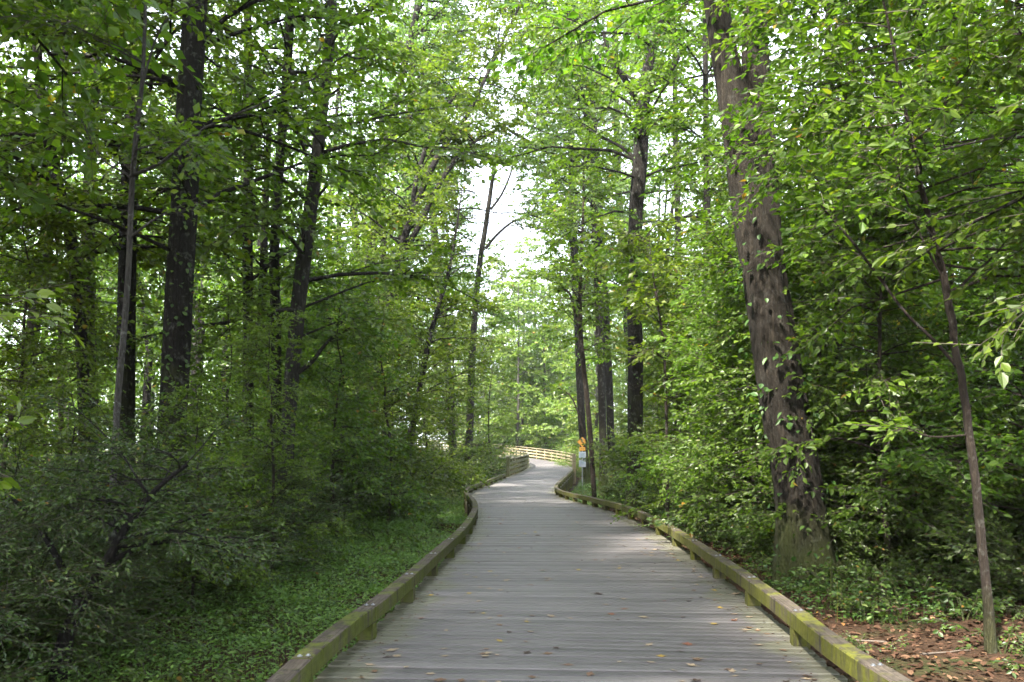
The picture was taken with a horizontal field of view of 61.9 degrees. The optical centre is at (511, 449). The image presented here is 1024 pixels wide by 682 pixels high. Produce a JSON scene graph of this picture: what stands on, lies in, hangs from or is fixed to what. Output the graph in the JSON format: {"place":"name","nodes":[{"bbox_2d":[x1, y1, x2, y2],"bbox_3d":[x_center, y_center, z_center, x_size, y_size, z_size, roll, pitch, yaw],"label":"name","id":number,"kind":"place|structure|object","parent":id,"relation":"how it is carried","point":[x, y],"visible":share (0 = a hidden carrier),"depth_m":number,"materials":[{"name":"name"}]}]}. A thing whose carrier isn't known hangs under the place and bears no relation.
{"place":"outdoors","nodes":[
{"label":"outdoors","id":0,"kind":"place"},
{"bbox_2d":[0,0,1022,449],"label":"sky","id":1,"kind":"structure","parent":0,"point":[508,232],"materials":[{"name":"white"}]},
{"bbox_2d":[0,450,1023,681],"bbox_3d":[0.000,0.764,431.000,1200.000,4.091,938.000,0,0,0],"label":"ground","id":2,"kind":"structure","parent":0,"point":[950,670],"depth_m":8.48,"materials":[{"name":"green plant"}]},
{"bbox_2d":[0,279,88,497],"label":"broadleaf tree","id":3,"kind":"object","parent":2,"relation":"on","point":[8,482],"visible":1,"depth_m":4.08,"materials":[{"name":"green plant"}]},
{"bbox_2d":[0,85,136,554],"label":"understory tree","id":4,"kind":"object","parent":2,"relation":"on","point":[93,338],"visible":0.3,"depth_m":13.98,"materials":[{"name":"green plant"}]},
{"bbox_2d":[0,358,153,615],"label":"understory tree","id":5,"kind":"object","parent":2,"relation":"on","point":[69,425],"visible":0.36,"depth_m":10.31,"materials":[{"name":"green plant"}]},
{"bbox_2d":[0,562,154,681],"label":"privet shrub","id":6,"kind":"object","parent":2,"relation":"on","point":[27,670],"visible":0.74,"depth_m":6.22,"materials":[{"name":"green plant"}]},
{"bbox_2d":[0,178,160,576],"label":"understory tree","id":7,"kind":"object","parent":2,"relation":"on","point":[5,383],"visible":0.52,"depth_m":12.41,"materials":[{"name":"green plant"}]},
{"bbox_2d":[0,406,164,661],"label":"privet shrub","id":8,"kind":"object","parent":2,"relation":"on","point":[10,617],"visible":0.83,"depth_m":6.54,"materials":[{"name":"green plant"}]},
{"bbox_2d":[0,6,167,474],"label":"broadleaf tree","id":9,"kind":"object","parent":2,"relation":"on","point":[99,259],"visible":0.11,"depth_m":23.11,"materials":[{"name":"green plant"}]},
{"bbox_2d":[0,69,196,472],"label":"understory tree","id":10,"kind":"object","parent":2,"relation":"on","point":[115,288],"visible":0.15,"depth_m":18.97,"materials":[{"name":"green plant"}]},
{"bbox_2d":[0,0,204,225],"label":"broadleaf tree","id":11,"kind":"object","parent":2,"relation":"on","point":[120,12],"visible":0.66,"depth_m":10.28,"materials":[{"name":"green plant"}]},
{"bbox_2d":[0,507,219,681],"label":"privet shrub","id":12,"kind":"object","parent":2,"relation":"on","point":[109,626],"visible":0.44,"depth_m":7.46,"materials":[{"name":"green plant"}]},
{"bbox_2d":[0,450,234,668],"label":"privet shrub","id":13,"kind":"object","parent":2,"relation":"on","point":[106,597],"visible":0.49,"depth_m":7.94,"materials":[{"name":"green plant"}]},
{"bbox_2d":[0,389,261,664],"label":"privet shrub","id":14,"kind":"object","parent":2,"relation":"on","point":[97,544],"visible":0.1,"depth_m":9.12,"materials":[{"name":"green plant"}]},
{"bbox_2d":[0,427,265,668],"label":"privet shrub","id":15,"kind":"object","parent":2,"relation":"on","point":[33,530],"visible":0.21,"depth_m":9.14,"materials":[{"name":"green plant"}]},
{"bbox_2d":[0,4,269,496],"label":"broadleaf tree","id":16,"kind":"object","parent":2,"relation":"on","point":[106,175],"visible":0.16,"depth_m":18.84,"materials":[{"name":"green plant"}]},
{"bbox_2d":[0,0,279,548],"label":"broadleaf tree","id":17,"kind":"object","parent":2,"relation":"on","point":[60,192],"visible":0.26,"depth_m":13.90,"materials":[{"name":"green plant"}]},
{"bbox_2d":[0,397,289,621],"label":"privet shrub","id":18,"kind":"object","parent":2,"relation":"on","point":[37,440],"visible":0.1,"depth_m":11.24,"materials":[{"name":"green plant"}]},
{"bbox_2d":[0,0,290,554],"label":"broadleaf tree","id":19,"kind":"object","parent":2,"relation":"on","point":[130,381],"visible":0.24,"depth_m":14.85,"materials":[{"name":"green plant"}]},
{"bbox_2d":[0,384,295,681],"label":"old shrub","id":20,"kind":"object","parent":2,"relation":"on","point":[65,638],"visible":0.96,"depth_m":7.15,"materials":[{"name":"green plant"}]},
{"bbox_2d":[0,454,337,641],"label":"privet shrub","id":21,"kind":"object","parent":2,"relation":"on","point":[241,535],"visible":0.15,"depth_m":11.14,"materials":[{"name":"green plant"}]},
{"bbox_2d":[112,643,246,681],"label":"plant","id":22,"kind":"object","parent":2,"relation":"on","point":[132,670],"visible":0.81,"depth_m":6.95,"materials":[{"name":"green plant"}]},
{"bbox_2d":[0,0,378,654],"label":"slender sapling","id":23,"kind":"object","parent":2,"relation":"on","point":[174,132],"visible":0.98,"depth_m":8.34,"materials":[{"name":"green plant"}]},
{"bbox_2d":[42,398,359,574],"bbox_3d":[-5.447,1.040,15.377,6.160,3.755,5.553,0,0,22],"label":"privet shrub","id":24,"kind":"object","parent":2,"relation":"on","point":[295,537],"visible":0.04,"depth_m":14.38,"materials":[{"name":"green plant"}]},
{"bbox_2d":[0,0,415,580],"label":"broadleaf tree","id":25,"kind":"object","parent":2,"relation":"on","point":[180,287],"visible":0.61,"depth_m":12.88,"materials":[{"name":"green plant"}]},
{"bbox_2d":[129,371,289,612],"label":"understory tree","id":26,"kind":"object","parent":2,"relation":"on","point":[197,418],"visible":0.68,"depth_m":10.63,"materials":[{"name":"green plant"}]},
{"bbox_2d":[87,431,357,608],"bbox_3d":[-4.827,1.235,13.707,4.788,3.107,5.181,0,0,18],"label":"privet shrub","id":27,"kind":"object","parent":2,"relation":"on","point":[278,508],"visible":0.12,"depth_m":13.25,"materials":[{"name":"green plant"}]},
{"bbox_2d":[142,283,311,544],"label":"understory tree","id":28,"kind":"object","parent":2,"relation":"on","point":[212,312],"visible":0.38,"depth_m":15.23,"materials":[{"name":"green plant"}]},
{"bbox_2d":[0,488,478,681],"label":"ground cover","id":29,"kind":"object","parent":2,"relation":"on","point":[412,558],"visible":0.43,"depth_m":10.18,"materials":[{"name":"green plant"}]},
{"bbox_2d":[212,601,290,643],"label":"plant","id":30,"kind":"object","parent":2,"relation":"on","point":[227,618],"visible":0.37,"depth_m":9.42,"materials":[{"name":"green plant"}]},
{"bbox_2d":[177,306,366,607],"bbox_3d":[-3.587,0.077,12.812,2.477,4.437,2.845,0,0,7],"label":"understory tree","id":31,"kind":"object","parent":2,"relation":"on","point":[273,452],"visible":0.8,"depth_m":12.80,"materials":[{"name":"green plant"}]},
{"bbox_2d":[139,0,415,499],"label":"broadleaf tree","id":32,"kind":"object","parent":2,"relation":"on","point":[283,252],"visible":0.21,"depth_m":19.92,"materials":[{"name":"green plant"}]},
{"bbox_2d":[187,246,383,523],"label":"understory tree","id":33,"kind":"object","parent":2,"relation":"on","point":[282,287],"visible":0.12,"depth_m":21.71,"materials":[{"name":"green plant"}]},
{"bbox_2d":[150,0,431,536],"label":"broadleaf tree","id":34,"kind":"object","parent":2,"relation":"on","point":[274,291],"visible":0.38,"depth_m":17.89,"materials":[{"name":"green plant"}]},
{"bbox_2d":[187,460,401,570],"bbox_3d":[-4.819,1.311,16.823,5.647,3.252,5.091,0,0,32],"label":"privet shrub","id":35,"kind":"object","parent":2,"relation":"on","point":[327,515],"visible":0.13,"depth_m":15.87,"materials":[{"name":"green plant"}]},
{"bbox_2d":[68,0,523,557],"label":"broadleaf tree","id":36,"kind":"object","parent":2,"relation":"on","point":[306,244],"visible":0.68,"depth_m":16.82,"materials":[{"name":"green plant"}]},
{"bbox_2d":[193,410,414,532],"bbox_3d":[-5.393,1.049,19.823,6.476,3.854,5.986,0,0,-25],"label":"privet shrub","id":37,"kind":"object","parent":2,"relation":"on","point":[336,454],"visible":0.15,"depth_m":20.06,"materials":[{"name":"green plant"}]},
{"bbox_2d":[238,426,429,535],"bbox_3d":[-4.676,1.155,20.845,5.958,3.473,5.507,0,0,-41],"label":"privet shrub","id":38,"kind":"object","parent":2,"relation":"on","point":[347,494],"visible":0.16,"depth_m":20.08,"materials":[{"name":"green plant"}]},
{"bbox_2d":[241,239,434,521],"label":"understory tree","id":39,"kind":"object","parent":2,"relation":"on","point":[385,347],"visible":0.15,"depth_m":23.97,"materials":[{"name":"green plant"}]},
{"bbox_2d":[233,255,445,541],"bbox_3d":[-3.737,-0.932,19.040,4.087,6.645,4.410,0,0,41],"label":"understory tree","id":40,"kind":"object","parent":2,"relation":"on","point":[346,410],"visible":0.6,"depth_m":18.73,"materials":[{"name":"green plant"}]},
{"bbox_2d":[294,234,443,516],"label":"understory tree","id":41,"kind":"object","parent":2,"relation":"on","point":[396,300],"visible":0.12,"depth_m":29.72,"materials":[{"name":"green plant"}]},
{"bbox_2d":[293,0,501,432],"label":"broadleaf tree","id":42,"kind":"object","parent":2,"relation":"on","point":[403,20],"visible":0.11,"depth_m":44.77,"materials":[{"name":"green plant"}]},
{"bbox_2d":[286,0,517,450],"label":"broadleaf tree","id":43,"kind":"object","parent":2,"relation":"on","point":[453,15],"visible":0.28,"depth_m":37.80,"materials":[{"name":"green plant"}]},
{"bbox_2d":[323,283,486,521],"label":"understory tree","id":44,"kind":"object","parent":2,"relation":"on","point":[415,411],"visible":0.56,"depth_m":22.94,"materials":[{"name":"green plant"}]},
{"bbox_2d":[254,0,561,438],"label":"broadleaf tree","id":45,"kind":"object","parent":2,"relation":"on","point":[452,136],"visible":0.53,"depth_m":32.73,"materials":[{"name":"green plant"}]},
{"bbox_2d":[347,165,509,520],"bbox_3d":[-3.171,-3.409,29.745,6.060,12.896,5.113,0,0,-43],"label":"broadleaf tree","id":46,"kind":"object","parent":2,"relation":"on","point":[449,300],"visible":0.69,"depth_m":29.89,"materials":[{"name":"green plant"}]},
{"bbox_2d":[379,332,500,497],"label":"understory tree","id":47,"kind":"object","parent":2,"relation":"on","point":[448,424],"visible":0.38,"depth_m":37.11,"materials":[{"name":"green plant"}]},
{"bbox_2d":[360,0,545,461],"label":"broadleaf tree","id":48,"kind":"object","parent":2,"relation":"on","point":[492,281],"visible":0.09,"depth_m":55.80,"materials":[{"name":"green plant"}]},
{"bbox_2d":[405,313,513,490],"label":"understory tree","id":49,"kind":"object","parent":2,"relation":"on","point":[473,450],"visible":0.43,"depth_m":45.09,"materials":[{"name":"green plant"}]},
{"bbox_2d":[421,135,535,487],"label":"broadleaf tree","id":50,"kind":"object","parent":2,"relation":"on","point":[476,288],"visible":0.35,"depth_m":47.82,"materials":[{"name":"green plant"}]},
{"bbox_2d":[456,340,521,476],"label":"understory tree","id":51,"kind":"object","parent":2,"relation":"on","point":[502,429],"visible":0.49,"depth_m":59.68,"materials":[{"name":"green plant"}]},
{"bbox_2d":[478,237,531,440],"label":"broadleaf tree","id":52,"kind":"object","parent":2,"relation":"on","point":[502,275],"visible":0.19,"depth_m":119.74,"materials":[{"name":"green plant"}]},
{"bbox_2d":[0,0,1023,500],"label":"distant woodland","id":53,"kind":"object","parent":2,"relation":"on","point":[146,390],"visible":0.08,"depth_m":45.26,"materials":[{"name":"green plant"}]},
{"bbox_2d":[1,507,1023,681],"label":"leaf litter","id":54,"kind":"object","parent":2,"relation":"on","point":[916,656],"visible":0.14,"depth_m":8.06,"materials":[{"name":"brown plant"}]},
{"bbox_2d":[478,274,557,468],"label":"broadleaf tree","id":55,"kind":"object","parent":2,"relation":"on","point":[525,390],"visible":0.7,"depth_m":100.87,"materials":[{"name":"green plant"}]},
{"bbox_2d":[476,261,560,458],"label":"broadleaf tree","id":56,"kind":"object","parent":2,"relation":"on","point":[524,272],"visible":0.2,"depth_m":107.39,"materials":[{"name":"green plant"}]},
{"bbox_2d":[504,236,572,442],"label":"broadleaf tree","id":57,"kind":"object","parent":2,"relation":"on","point":[520,250],"visible":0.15,"depth_m":116.46,"materials":[{"name":"green plant"}]},
{"bbox_2d":[501,279,586,461],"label":"broadleaf tree","id":58,"kind":"object","parent":2,"relation":"on","point":[535,347],"visible":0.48,"depth_m":103.07,"materials":[{"name":"green plant"}]},
{"bbox_2d":[514,1,627,485],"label":"broadleaf tree","id":59,"kind":"object","parent":2,"relation":"on","point":[581,407],"visible":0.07,"depth_m":55.78,"materials":[{"name":"green plant"}]},
{"bbox_2d":[471,0,681,486],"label":"broadleaf tree","id":60,"kind":"object","parent":2,"relation":"on","point":[609,395],"visible":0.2,"depth_m":47.80,"materials":[{"name":"green plant"}]},
{"bbox_2d":[314,455,847,681],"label":"boardwalk","id":61,"kind":"structure","parent":2,"relation":"on","point":[596,638],"depth_m":8.53,"materials":[{"name":"grey wood"}]},
{"bbox_2d":[265,474,505,681],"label":"kerb rail","id":62,"kind":"object","parent":61,"relation":"attached to","point":[309,661],"visible":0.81,"depth_m":7.39,"materials":[{"name":"wood"}]},
{"bbox_2d":[554,470,913,681],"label":"kerb rail","id":63,"kind":"object","parent":61,"relation":"attached to","point":[807,630],"visible":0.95,"depth_m":7.72,"materials":[{"name":"wood"}]},
{"bbox_2d":[537,250,626,471],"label":"broadleaf tree","id":64,"kind":"object","parent":2,"relation":"on","point":[572,427],"visible":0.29,"depth_m":79.71,"materials":[{"name":"green plant"}]},
{"bbox_2d":[524,127,656,505],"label":"broadleaf tree","id":65,"kind":"object","parent":2,"relation":"on","point":[581,271],"visible":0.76,"depth_m":27.79,"materials":[{"name":"green plant"}]},
{"bbox_2d":[474,0,713,498],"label":"broadleaf tree","id":66,"kind":"object","parent":2,"relation":"on","point":[535,161],"visible":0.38,"depth_m":39.30,"materials":[{"name":"green plant"}]},
{"bbox_2d":[555,0,690,397],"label":"broadleaf tree","id":67,"kind":"object","parent":2,"relation":"on","point":[650,145],"visible":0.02,"depth_m":59.47,"materials":[{"name":"green plant"}]},
{"bbox_2d":[485,0,792,511],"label":"broadleaf tree","id":68,"kind":"object","parent":2,"relation":"on","point":[641,98],"visible":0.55,"depth_m":23.81,"materials":[{"name":"green plant"}]},
{"bbox_2d":[581,263,734,500],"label":"understory tree","id":69,"kind":"object","parent":2,"relation":"on","point":[648,378],"visible":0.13,"depth_m":24.47,"materials":[{"name":"green plant"}]},
{"bbox_2d":[578,207,750,518],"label":"slender sapling","id":70,"kind":"object","parent":2,"relation":"on","point":[625,248],"visible":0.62,"depth_m":19.04,"materials":[{"name":"green plant"}]},
{"bbox_2d":[480,0,849,591],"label":"leaning tree","id":71,"kind":"object","parent":2,"relation":"on","point":[757,231],"visible":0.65,"depth_m":11.45,"materials":[{"name":"brown plant"}]},
{"bbox_2d":[566,0,785,431],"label":"broadleaf tree","id":72,"kind":"object","parent":2,"relation":"on","point":[657,179],"visible":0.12,"depth_m":33.36,"materials":[{"name":"green plant"}]},
{"bbox_2d":[607,136,750,448],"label":"understory tree","id":73,"kind":"object","parent":2,"relation":"on","point":[649,416],"visible":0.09,"depth_m":27.13,"materials":[{"name":"green plant"}]},
{"bbox_2d":[610,206,756,525],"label":"understory tree","id":74,"kind":"object","parent":2,"relation":"on","point":[654,435],"visible":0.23,"depth_m":19.71,"materials":[{"name":"green plant"}]},
{"bbox_2d":[596,0,817,440],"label":"broadleaf tree","id":75,"kind":"object","parent":2,"relation":"on","point":[675,35],"visible":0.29,"depth_m":21.82,"materials":[{"name":"green plant"}]},
{"bbox_2d":[602,222,832,546],"bbox_3d":[4.040,-1.270,16.903,4.311,6.552,4.258,0,0,-26],"label":"understory tree","id":76,"kind":"object","parent":2,"relation":"on","point":[653,473],"visible":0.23,"depth_m":16.59,"materials":[{"name":"green plant"}]},
{"bbox_2d":[645,204,876,554],"bbox_3d":[4.314,-1.052,14.565,3.883,6.089,4.190,0,0,30],"label":"understory tree","id":77,"kind":"object","parent":2,"relation":"on","point":[728,304],"visible":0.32,"depth_m":14.10,"materials":[{"name":"green plant"}]},
{"bbox_2d":[652,129,870,510],"bbox_3d":[5.821,-2.665,18.736,5.428,9.346,4.818,0,0,8],"label":"understory tree","id":78,"kind":"object","parent":2,"relation":"on","point":[724,176],"visible":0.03,"depth_m":19.07,"materials":[{"name":"green plant"}]},
{"bbox_2d":[659,47,874,459],"bbox_3d":[3.739,-2.027,13.263,3.054,7.991,4.618,0,0,0],"label":"slender sapling","id":79,"kind":"object","parent":2,"relation":"on","point":[724,255],"visible":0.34,"depth_m":13.05,"materials":[{"name":"green plant"}]},
{"bbox_2d":[706,490,874,570],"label":"bush","id":80,"kind":"object","parent":2,"relation":"on","point":[766,550],"visible":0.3,"depth_m":12.82,"materials":[{"name":"green plant"}]},
{"bbox_2d":[634,374,950,554],"bbox_3d":[5.416,0.755,14.908,5.167,4.853,5.143,0,0,42],"label":"bush","id":81,"kind":"object","parent":2,"relation":"on","point":[768,502],"visible":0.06,"depth_m":14.83,"materials":[{"name":"green plant"}]},
{"bbox_2d":[569,476,1023,625],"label":"undergrowth","id":82,"kind":"object","parent":2,"relation":"on","point":[584,488],"visible":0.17,"depth_m":9.86,"materials":[{"name":"green plant"}]},
{"bbox_2d":[649,94,953,544],"bbox_3d":[4.614,-2.007,13.595,4.935,7.831,4.380,0,0,-36],"label":"understory tree","id":83,"kind":"object","parent":2,"relation":"on","point":[729,424],"visible":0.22,"depth_m":13.16,"materials":[{"name":"green plant"}]},
{"bbox_2d":[684,375,920,558],"bbox_3d":[5.057,0.885,14.663,4.286,4.289,4.306,0,0,30],"label":"bush","id":84,"kind":"object","parent":2,"relation":"on","point":[729,487],"visible":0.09,"depth_m":14.53,"materials":[{"name":"green plant"}]},
{"bbox_2d":[639,0,1023,309],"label":"slender sapling","id":85,"kind":"object","parent":2,"relation":"on","point":[846,17],"visible":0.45,"depth_m":9.63,"materials":[{"name":"plant"}]},
{"bbox_2d":[779,558,886,608],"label":"plant","id":86,"kind":"object","parent":2,"relation":"on","point":[817,577],"visible":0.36,"depth_m":10.52,"materials":[{"name":"green plant"}]},
{"bbox_2d":[670,0,1003,395],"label":"broadleaf tree","id":87,"kind":"object","parent":2,"relation":"on","point":[733,235],"visible":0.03,"depth_m":17.64,"materials":[{"name":"green plant"}]},
{"bbox_2d":[667,0,1023,388],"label":"broadleaf tree","id":88,"kind":"object","parent":2,"relation":"on","point":[955,231],"visible":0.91,"depth_m":6.42,"materials":[{"name":"green plant"}]},
{"bbox_2d":[698,377,1001,563],"bbox_3d":[5.489,0.852,13.324,4.091,4.146,4.072,0,0,39],"label":"bush","id":89,"kind":"object","parent":2,"relation":"on","point":[723,532],"visible":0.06,"depth_m":12.88,"materials":[{"name":"green plant"}]},
{"bbox_2d":[819,582,912,625],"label":"plant","id":90,"kind":"object","parent":2,"relation":"on","point":[851,605],"visible":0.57,"depth_m":9.07,"materials":[{"name":"green plant"}]},
{"bbox_2d":[725,59,1023,571],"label":"understory tree","id":91,"kind":"object","parent":2,"relation":"on","point":[880,385],"visible":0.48,"depth_m":11.14,"materials":[{"name":"green plant"}]},
{"bbox_2d":[797,563,954,591],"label":"plant","id":92,"kind":"object","parent":2,"relation":"on","point":[894,572],"visible":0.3,"depth_m":9.98,"materials":[{"name":"green plant"}]},
{"bbox_2d":[740,0,1023,653],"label":"slender sapling","id":93,"kind":"object","parent":2,"relation":"on","point":[959,91],"visible":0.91,"depth_m":7.18,"materials":[{"name":"green plant"}]},
{"bbox_2d":[767,401,1023,567],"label":"bush","id":94,"kind":"object","parent":2,"relation":"on","point":[892,540],"visible":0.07,"depth_m":12.14,"materials":[{"name":"green plant"}]},
{"bbox_2d":[810,469,999,578],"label":"bush","id":95,"kind":"object","parent":2,"relation":"on","point":[893,562],"visible":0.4,"depth_m":11.32,"materials":[{"name":"green plant"}]},
{"bbox_2d":[837,568,982,621],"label":"plant","id":96,"kind":"object","parent":2,"relation":"on","point":[952,611],"visible":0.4,"depth_m":9.44,"materials":[{"name":"green plant"}]},
{"bbox_2d":[815,341,1023,577],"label":"bush","id":97,"kind":"object","parent":2,"relation":"on","point":[1013,524],"visible":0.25,"depth_m":10.58,"materials":[{"name":"green plant"}]},
{"bbox_2d":[820,50,1023,563],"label":"understory tree","id":98,"kind":"object","parent":2,"relation":"on","point":[1007,120],"visible":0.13,"depth_m":12.17,"materials":[{"name":"green plant"}]},
{"bbox_2d":[836,315,1023,566],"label":"bush","id":99,"kind":"object","parent":2,"relation":"on","point":[917,438],"visible":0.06,"depth_m":12.01,"materials":[{"name":"green plant"}]},
{"bbox_2d":[881,554,979,609],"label":"plant","id":100,"kind":"object","parent":2,"relation":"on","point":[932,588],"visible":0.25,"depth_m":9.93,"materials":[{"name":"green plant"}]},
{"bbox_2d":[855,134,1023,534],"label":"understory tree","id":101,"kind":"object","parent":2,"relation":"on","point":[893,463],"visible":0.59,"depth_m":9.76,"materials":[{"name":"green plant"}]},
{"bbox_2d":[856,0,1023,538],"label":"broadleaf tree","id":102,"kind":"object","parent":2,"relation":"on","point":[1015,97],"visible":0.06,"depth_m":13.94,"materials":[{"name":"green plant"}]},
{"bbox_2d":[866,473,1023,624],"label":"bush","id":103,"kind":"object","parent":2,"relation":"on","point":[1007,569],"visible":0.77,"depth_m":9.18,"materials":[{"name":"green plant"}]},
{"bbox_2d":[900,587,1014,638],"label":"plant","id":104,"kind":"object","parent":2,"relation":"on","point":[952,628],"visible":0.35,"depth_m":8.55,"materials":[{"name":"green plant"}]},
{"bbox_2d":[955,623,1023,677],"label":"plant","id":105,"kind":"object","parent":2,"relation":"on","point":[1008,665],"visible":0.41,"depth_m":7.15,"materials":[{"name":"green plant"}]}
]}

